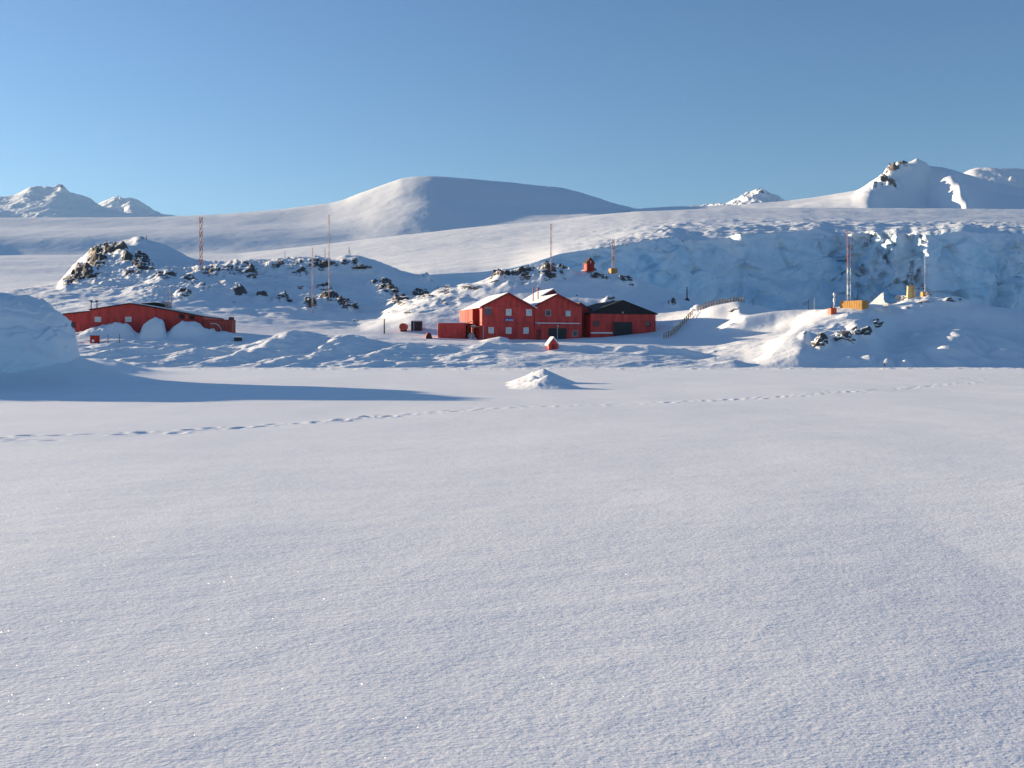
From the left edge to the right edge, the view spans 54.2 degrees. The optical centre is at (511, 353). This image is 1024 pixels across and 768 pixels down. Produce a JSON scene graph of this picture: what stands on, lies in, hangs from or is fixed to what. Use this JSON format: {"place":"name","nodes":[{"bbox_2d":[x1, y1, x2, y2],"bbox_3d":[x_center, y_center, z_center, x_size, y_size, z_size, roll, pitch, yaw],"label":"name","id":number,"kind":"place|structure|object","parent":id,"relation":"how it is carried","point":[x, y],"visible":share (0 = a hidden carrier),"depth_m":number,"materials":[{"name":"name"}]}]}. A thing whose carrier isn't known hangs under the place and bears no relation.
{"place":"outdoors","nodes":[
{"label":"outdoors","id":0,"kind":"place"},
{"bbox_2d":[0,184,164,217],"bbox_3d":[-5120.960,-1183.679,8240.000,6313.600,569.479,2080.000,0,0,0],"label":"mountain","id":1,"kind":"structure","parent":0,"point":[59,201],"depth_m":7900.13,"materials":[{"name":"white snow"}]},
{"bbox_2d":[99,196,174,216],"bbox_3d":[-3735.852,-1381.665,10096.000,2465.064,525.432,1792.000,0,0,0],"label":"mountain","id":2,"kind":"structure","parent":0,"point":[126,205],"depth_m":9983.02,"materials":[{"name":"white snow"}]},
{"bbox_2d":[0,176,635,254],"bbox_3d":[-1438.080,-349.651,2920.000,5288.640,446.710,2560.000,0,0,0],"label":"snow dome","id":3,"kind":"structure","parent":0,"point":[414,205],"depth_m":2797.86,"materials":[{"name":"white snow"}]},
{"bbox_2d":[0,356,1023,767],"bbox_3d":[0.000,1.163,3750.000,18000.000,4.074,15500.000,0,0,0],"label":"sea ice","id":4,"kind":"structure","parent":0,"point":[490,568],"depth_m":8.06,"materials":[{"name":"white snow"}]},
{"bbox_2d":[0,292,79,372],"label":"iceberg","id":5,"kind":"object","parent":4,"relation":"on","point":[36,332],"visible":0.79,"depth_m":51.94,"materials":[{"name":"ice"}]},
{"bbox_2d":[505,369,582,389],"bbox_3d":[1.750,1.316,54.750,7.200,0.889,18.500,0,0,0],"label":"snow mound","id":6,"kind":"object","parent":4,"relation":"on","point":[543,379],"visible":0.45,"depth_m":49.53,"materials":[{"name":"white snow"}]},
{"bbox_2d":[0,208,1023,310],"bbox_3d":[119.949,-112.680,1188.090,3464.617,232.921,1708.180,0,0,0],"label":"glacier","id":7,"kind":"object","parent":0,"point":[782,259],"visible":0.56,"depth_m":594.29,"materials":[{"name":"white ice"}]},
{"bbox_2d":[0,0,1023,215],"label":"sky","id":8,"kind":"structure","parent":0,"point":[173,107],"materials":[{"name":"blue"}]},
{"bbox_2d":[2,236,1023,367],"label":"hill","id":9,"kind":"structure","parent":0,"point":[275,328],"depth_m":155.51,"materials":[{"name":"white snow"}]},
{"bbox_2d":[90,335,99,342],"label":"red box","id":10,"kind":"object","parent":9,"relation":"on","point":[94,338],"visible":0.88,"depth_m":146.24,"materials":[{"name":"paint"}]},
{"bbox_2d":[62,300,223,332],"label":"long building","id":11,"kind":"structure","parent":9,"relation":"on","point":[136,317],"depth_m":156.80,"materials":[{"name":"red paint"}]},
{"bbox_2d":[95,317,100,321],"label":"window","id":12,"kind":"structure","parent":11,"relation":"in","point":[97,319],"depth_m":156.79,"materials":[{"name":"glass"}]},
{"bbox_2d":[125,317,131,321],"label":"window","id":13,"kind":"structure","parent":11,"relation":"in","point":[127,319],"depth_m":156.79,"materials":[{"name":"white glass"}]},
{"bbox_2d":[199,217,202,265],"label":"radio mast","id":14,"kind":"object","parent":9,"relation":"on","point":[200,242],"visible":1,"depth_m":270.35,"materials":[{"name":"metal"}]},
{"bbox_2d":[203,317,235,333],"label":"shipping container","id":15,"kind":"object","parent":9,"relation":"on","point":[229,325],"visible":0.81,"depth_m":156.14,"materials":[{"name":"red metal"}]},
{"bbox_2d":[233,336,242,340],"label":"buried crate","id":16,"kind":"object","parent":9,"relation":"on","point":[237,338],"visible":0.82,"depth_m":147.78,"materials":[{"name":"metal"}]},
{"bbox_2d":[246,273,256,277],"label":"rock","id":17,"kind":"object","parent":9,"relation":"on","point":[253,275],"visible":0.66,"depth_m":257.04,"materials":[{"name":"grey stone"}]},
{"bbox_2d":[328,215,329,296],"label":"radio mast","id":18,"kind":"object","parent":9,"relation":"on","point":[328,256],"visible":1,"depth_m":232.69,"materials":[{"name":"grey metal"}]},
{"bbox_2d":[345,301,358,308],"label":"rock","id":19,"kind":"object","parent":9,"relation":"on","point":[353,304],"visible":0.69,"depth_m":229.71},
{"bbox_2d":[351,265,371,268],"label":"rock","id":20,"kind":"object","parent":9,"relation":"on","point":[367,266],"visible":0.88,"depth_m":268.24,"materials":[{"name":"grey stone"}]},
{"bbox_2d":[399,323,407,331],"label":"fuel drum","id":21,"kind":"object","parent":9,"relation":"on","point":[403,327],"visible":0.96,"depth_m":180.17,"materials":[{"name":"orange paint"}]},
{"bbox_2d":[411,320,421,330],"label":"dark container","id":22,"kind":"object","parent":9,"relation":"on","point":[416,325],"visible":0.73,"depth_m":181.00,"materials":[{"name":"black metal"}]},
{"bbox_2d":[425,332,431,338],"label":"culvert hut","id":23,"kind":"object","parent":9,"relation":"on","point":[428,335],"visible":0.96,"depth_m":162.36,"materials":[{"name":"red metal"}]},
{"bbox_2d":[438,322,465,338],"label":"annex","id":24,"kind":"object","parent":9,"relation":"on","point":[453,330],"visible":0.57,"depth_m":164.22,"materials":[{"name":"red paint"}]},
{"bbox_2d":[467,325,476,338],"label":"snow clump","id":25,"kind":"object","parent":9,"relation":"on","point":[469,335],"visible":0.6,"depth_m":165.44,"materials":[{"name":"white snow"}]},
{"bbox_2d":[460,292,536,339],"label":"red house","id":26,"kind":"structure","parent":9,"relation":"on","point":[487,316],"depth_m":164.62,"materials":[{"name":"paint"}]},
{"bbox_2d":[485,309,490,314],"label":"window","id":27,"kind":"structure","parent":26,"relation":"in","point":[487,311],"depth_m":163.27,"materials":[{"name":"grey glass"}]},
{"bbox_2d":[488,327,493,332],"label":"window","id":28,"kind":"structure","parent":26,"relation":"in","point":[490,329],"depth_m":163.43,"materials":[{"name":"glass"}]},
{"bbox_2d":[506,309,510,315],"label":"window","id":29,"kind":"structure","parent":26,"relation":"in","point":[508,311],"depth_m":164.35,"materials":[{"name":"white glass"}]},
{"bbox_2d":[506,327,510,333],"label":"window","id":30,"kind":"structure","parent":26,"relation":"in","point":[508,329],"depth_m":164.35,"materials":[{"name":"white glass"}]},
{"bbox_2d":[523,327,528,333],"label":"window","id":31,"kind":"structure","parent":26,"relation":"in","point":[525,330],"depth_m":165.28,"materials":[{"name":"glass"}]},
{"bbox_2d":[526,309,531,315],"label":"window","id":32,"kind":"structure","parent":26,"relation":"in","point":[528,311],"depth_m":165.44,"materials":[{"name":"glass"}]},
{"bbox_2d":[550,224,551,271],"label":"radio mast","id":33,"kind":"object","parent":9,"relation":"on","point":[550,248],"visible":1,"depth_m":205.39,"materials":[{"name":"grey metal"}]},
{"bbox_2d":[545,337,558,349],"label":"hut","id":34,"kind":"object","parent":9,"relation":"on","point":[551,343],"visible":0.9,"depth_m":135.96,"materials":[{"name":"red paint"}]},
{"bbox_2d":[523,287,582,339],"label":"red house","id":35,"kind":"structure","parent":9,"relation":"on","point":[557,315],"depth_m":167.30,"materials":[{"name":"paint"}]},
{"bbox_2d":[537,330,540,339],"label":"door","id":36,"kind":"structure","parent":35,"relation":"in","point":[538,331],"depth_m":166.07,"materials":[{"name":"red paint"}]},
{"bbox_2d":[545,310,550,315],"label":"window","id":37,"kind":"structure","parent":35,"relation":"in","point":[547,312],"depth_m":166.57,"materials":[{"name":"grey glass"}]},
{"bbox_2d":[548,327,565,338],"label":"garage door","id":38,"kind":"structure","parent":35,"relation":"in","point":[558,333],"depth_m":167.02,"materials":[{"name":"grey paint"}]},
{"bbox_2d":[565,310,570,316],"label":"window","id":39,"kind":"structure","parent":35,"relation":"in","point":[567,313],"depth_m":167.68,"materials":[{"name":"white glass"}]},
{"bbox_2d":[572,330,576,335],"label":"window","id":40,"kind":"structure","parent":35,"relation":"in","point":[574,332],"depth_m":168.09,"materials":[{"name":"grey glass"}]},
{"bbox_2d":[576,302,591,337],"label":"link building","id":41,"kind":"structure","parent":9,"relation":"on","point":[585,309],"depth_m":171.76,"materials":[{"name":"red paint"}]},
{"bbox_2d":[583,257,594,271],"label":"chapel","id":42,"kind":"structure","parent":9,"relation":"on","point":[589,263],"depth_m":208.59,"materials":[{"name":"red paint"}]},
{"bbox_2d":[609,239,616,273],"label":"radio mast","id":43,"kind":"object","parent":9,"relation":"on","point":[612,270],"visible":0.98,"depth_m":215.22,"materials":[{"name":"metal"}]},
{"bbox_2d":[584,300,657,337],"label":"garage","id":44,"kind":"structure","parent":9,"relation":"on","point":[614,318],"depth_m":171.69,"materials":[{"name":"red paint"}]},
{"bbox_2d":[593,321,598,325],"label":"window","id":45,"kind":"structure","parent":44,"relation":"in","point":[595,323],"depth_m":170.27,"materials":[{"name":"glass"}]},
{"bbox_2d":[613,322,631,335],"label":"door","id":46,"kind":"structure","parent":44,"relation":"in","point":[619,328],"depth_m":171.74,"materials":[{"name":"grey metal"}]},
{"bbox_2d":[645,321,650,326],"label":"window","id":47,"kind":"structure","parent":44,"relation":"in","point":[647,323],"depth_m":173.27,"materials":[{"name":"grey glass"}]},
{"bbox_2d":[671,320,683,326],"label":"snow clump","id":48,"kind":"object","parent":9,"relation":"on","point":[676,323],"visible":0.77,"depth_m":171.03,"materials":[{"name":"white snow"}]},
{"bbox_2d":[663,310,692,338],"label":"wooden railing","id":49,"kind":"object","parent":9,"relation":"on","point":[680,324],"visible":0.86,"depth_m":166.62,"materials":[{"name":"brown wood"}]},
{"bbox_2d":[690,305,702,310],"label":"snow clump","id":50,"kind":"object","parent":9,"relation":"on","point":[694,308],"visible":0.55,"depth_m":182.60,"materials":[{"name":"white snow"}]},
{"bbox_2d":[697,297,744,311],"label":"wooden railing","id":51,"kind":"object","parent":9,"relation":"on","point":[733,300],"visible":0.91,"depth_m":176.71,"materials":[{"name":"brown wood"}]},
{"bbox_2d":[811,336,827,346],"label":"rock","id":52,"kind":"object","parent":9,"relation":"on","point":[817,341],"visible":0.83,"depth_m":127.42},
{"bbox_2d":[827,308,836,314],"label":"red box","id":53,"kind":"object","parent":9,"relation":"on","point":[831,311],"visible":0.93,"depth_m":143.47,"materials":[{"name":"orange paint"}]},
{"bbox_2d":[833,333,855,343],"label":"rock","id":54,"kind":"object","parent":9,"relation":"on","point":[838,336],"visible":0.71,"depth_m":129.82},
{"bbox_2d":[847,230,850,300],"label":"radio mast","id":55,"kind":"object","parent":9,"relation":"on","point":[849,264],"visible":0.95,"depth_m":149.47,"materials":[{"name":"metal"}]},
{"bbox_2d":[840,300,868,309],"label":"container","id":56,"kind":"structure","parent":9,"relation":"on","point":[860,304],"depth_m":145.57,"materials":[{"name":"metal"}]},
{"bbox_2d":[854,328,870,334],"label":"rock","id":57,"kind":"object","parent":9,"relation":"on","point":[857,331],"visible":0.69,"depth_m":132.09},
{"bbox_2d":[870,292,884,304],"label":"tent","id":58,"kind":"object","parent":9,"relation":"on","point":[879,299],"visible":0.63,"depth_m":150.85,"materials":[{"name":"white fabric"}]},
{"bbox_2d":[873,320,883,327],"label":"rock","id":59,"kind":"object","parent":9,"relation":"on","point":[876,323],"visible":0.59,"depth_m":137.87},
{"bbox_2d":[883,302,890,316],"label":"instrument screen","id":60,"kind":"object","parent":9,"relation":"on","point":[886,305],"visible":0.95,"depth_m":145.55,"materials":[{"name":"white paint"}]},
{"bbox_2d":[895,295,900,300],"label":"dish antenna","id":61,"kind":"object","parent":9,"relation":"on","point":[897,297],"visible":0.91,"depth_m":151.45,"materials":[{"name":"grey paint"}]},
{"bbox_2d":[690,188,787,205],"bbox_3d":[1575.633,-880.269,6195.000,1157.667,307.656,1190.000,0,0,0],"label":"mountain","id":62,"kind":"structure","parent":0,"point":[758,195],"depth_m":6117.14,"materials":[{"name":"white snow"}]},
{"bbox_2d":[630,158,1023,211],"bbox_3d":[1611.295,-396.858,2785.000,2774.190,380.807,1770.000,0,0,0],"label":"mountain","id":63,"kind":"structure","parent":0,"point":[918,183],"depth_m":2817.65,"materials":[{"name":"white snow"}]},
{"bbox_2d":[964,167,1023,187],"bbox_3d":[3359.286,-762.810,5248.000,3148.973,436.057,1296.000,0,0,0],"label":"mountain","id":64,"kind":"structure","parent":0,"point":[1010,176],"depth_m":5067.89,"materials":[{"name":"white snow"}]},
{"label":"rock","id":65,"kind":"object","parent":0,"visible":0},
{"bbox_2d":[906,283,915,298],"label":"tower hut","id":66,"kind":"object","parent":65,"relation":"on","point":[911,293],"visible":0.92,"depth_m":153.42,"materials":[{"name":"yellow paint"}]}
]}

